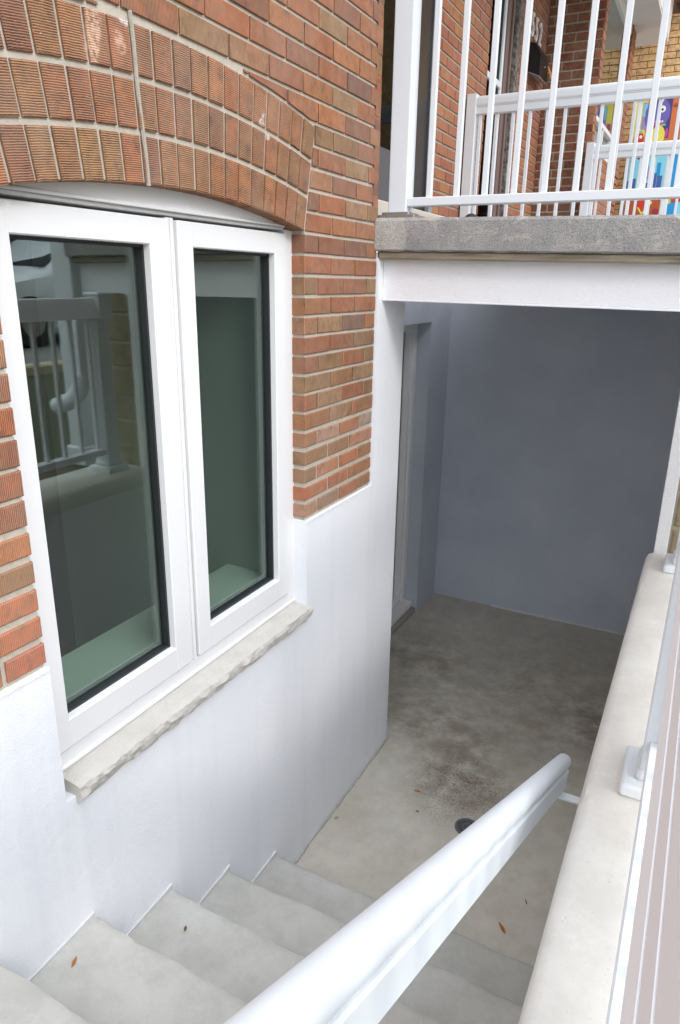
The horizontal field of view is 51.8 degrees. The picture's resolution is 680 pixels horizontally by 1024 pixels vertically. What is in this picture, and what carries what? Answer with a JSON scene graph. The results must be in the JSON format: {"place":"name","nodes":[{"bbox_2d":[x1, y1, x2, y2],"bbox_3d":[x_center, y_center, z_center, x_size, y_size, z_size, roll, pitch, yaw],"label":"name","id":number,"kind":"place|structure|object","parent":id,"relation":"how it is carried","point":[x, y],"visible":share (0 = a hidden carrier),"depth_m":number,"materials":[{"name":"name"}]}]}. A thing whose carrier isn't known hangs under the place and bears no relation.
{"place":"outdoors","nodes":[
{"label":"outdoors","id":0,"kind":"place"},
{"bbox_2d":[295,593,623,966],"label":"floor","id":1,"kind":"structure","parent":0,"point":[489,707],"depth_m":3.93,"materials":[{"name":"concrete"}]},
{"bbox_2d":[0,0,492,978],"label":"brick house","id":2,"kind":"structure","parent":1,"relation":"on","point":[222,386],"depth_m":2.45,"materials":[{"name":"white paint"}]},
{"bbox_2d":[0,182,294,770],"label":"window","id":3,"kind":"structure","parent":2,"relation":"in","point":[162,229],"depth_m":2.04,"materials":[{"name":"white plastic"}]},
{"bbox_2d":[391,324,417,626],"bbox_3d":[0.057,-0.277,4.785,0.565,2.500,1.500,10,20,26],"label":"basement door","id":4,"kind":"structure","parent":2,"relation":"in","point":[400,605],"depth_m":5.20,"materials":[{"name":"plastic"}]},
{"bbox_2d":[378,0,442,212],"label":"porch door","id":5,"kind":"structure","parent":2,"relation":"in","point":[428,6],"depth_m":4.07,"materials":[{"name":"white paint"}]},
{"bbox_2d":[477,0,673,216],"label":"neighbour house","id":6,"kind":"structure","parent":2,"relation":"attached to","point":[646,22],"depth_m":6.35,"materials":[{"name":"red brick"}]},
{"bbox_2d":[477,0,515,216],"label":"front door","id":7,"kind":"structure","parent":6,"relation":"in","point":[508,8],"depth_m":5.47,"materials":[{"name":"white metal"}]},
{"bbox_2d":[530,11,542,47],"bbox_3d":[1.676,-4.106,5.962,0.014,0.176,0.369,10,20,26],"label":"house number","id":8,"kind":"object","parent":6,"relation":"attached to","point":[536,29],"visible":0.97,"depth_m":5.95,"materials":[{"name":"white plastic"}]},
{"bbox_2d":[528,41,547,84],"bbox_3d":[1.715,-3.864,6.034,0.102,0.265,0.310,10,20,26],"label":"mailbox","id":9,"kind":"object","parent":6,"relation":"attached to","point":[538,68],"visible":1,"depth_m":5.93,"materials":[{"name":"black paint"}]},
{"bbox_2d":[594,0,632,162],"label":"bay window","id":10,"kind":"structure","parent":6,"relation":"in","point":[617,9],"depth_m":6.96,"materials":[{"name":"white plastic"}]},
{"bbox_2d":[579,140,679,215],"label":"porch railing","id":11,"kind":"object","parent":6,"relation":"attached to","point":[663,148],"visible":0.41,"depth_m":6.26,"materials":[{"name":"white metal"}]},
{"bbox_2d":[0,736,533,1023],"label":"concrete stairs","id":12,"kind":"structure","parent":1,"relation":"on","point":[235,946],"depth_m":2.10,"materials":[{"name":"grey concrete"}]},
{"bbox_2d":[455,818,474,833],"bbox_3d":[0.609,1.514,3.362,0.116,0.006,0.116,10,20,26],"label":"floor drain","id":13,"kind":"object","parent":1,"relation":"on","point":[462,824],"visible":0.6,"depth_m":3.38,"materials":[{"name":"metal"}]},
{"bbox_2d":[499,922,504,932],"bbox_3d":[0.658,1.685,2.840,0.015,0.006,0.055,-5,19,-17],"label":"dry leaf","id":14,"kind":"object","parent":1,"relation":"on","point":[502,927],"visible":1,"depth_m":2.84,"materials":[{"name":"brown plant"}]},
{"bbox_2d":[374,215,679,634],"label":"concrete porch","id":15,"kind":"object","parent":1,"relation":"on","point":[559,499],"visible":0.91,"depth_m":4.97,"materials":[{"name":"white paint"}]},
{"bbox_2d":[465,213,477,216],"bbox_3d":[0.823,-1.796,4.379,0.100,0.133,0.267,10,20,26],"label":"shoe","id":16,"kind":"object","parent":15,"relation":"on","point":[470,215],"visible":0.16,"depth_m":4.31,"materials":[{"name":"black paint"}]},
{"bbox_2d":[378,0,679,217],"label":"porch railing","id":17,"kind":"object","parent":15,"relation":"on","point":[403,202],"visible":0.87,"depth_m":2.67,"materials":[{"name":"white metal"}]},
{"bbox_2d":[459,76,679,216],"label":"porch railing","id":18,"kind":"object","parent":15,"relation":"on","point":[603,94],"visible":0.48,"depth_m":4.58,"materials":[{"name":"white metal"}]},
{"bbox_2d":[518,553,673,1023],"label":"retaining wall","id":19,"kind":"structure","parent":1,"relation":"on","point":[571,979],"depth_m":1.30,"materials":[{"name":"white paint"}]},
{"bbox_2d":[223,753,579,1023],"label":"stair handrail","id":20,"kind":"object","parent":19,"relation":"attached to","point":[366,965],"visible":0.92,"depth_m":0.74,"materials":[{"name":"white metal"}]},
{"bbox_2d":[606,530,679,1023],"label":"guard railing","id":21,"kind":"object","parent":19,"relation":"on","point":[645,987],"visible":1,"depth_m":0.26,"materials":[{"name":"white metal"}]},
{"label":"ground","id":22,"kind":"structure","parent":0,"visible":0},
{"bbox_2d":[613,0,679,214],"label":"yellow brick building","id":23,"kind":"structure","parent":22,"relation":"on","point":[643,63],"depth_m":8.40,"materials":[{"name":"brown brick"}]},
{"bbox_2d":[619,98,679,214],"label":"cartoon poster board","id":24,"kind":"object","parent":23,"relation":"attached to","point":[668,119],"visible":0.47,"depth_m":8.18,"materials":[{"name":"multicoloured paint"}]},
{"bbox_2d":[641,102,649,129],"bbox_3d":[3.569,-4.590,8.114,0.120,0.280,0.001,10,20,26],"label":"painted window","id":25,"kind":"structure","parent":24,"relation":"in","point":[643,127],"depth_m":8.15,"materials":[{"name":"purple paint"}]},
{"bbox_2d":[653,98,673,137],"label":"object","id":26,"kind":"structure","parent":24,"relation":"in","point":[670,101],"depth_m":8.03,"materials":[{"name":"purple paint"}]}
]}

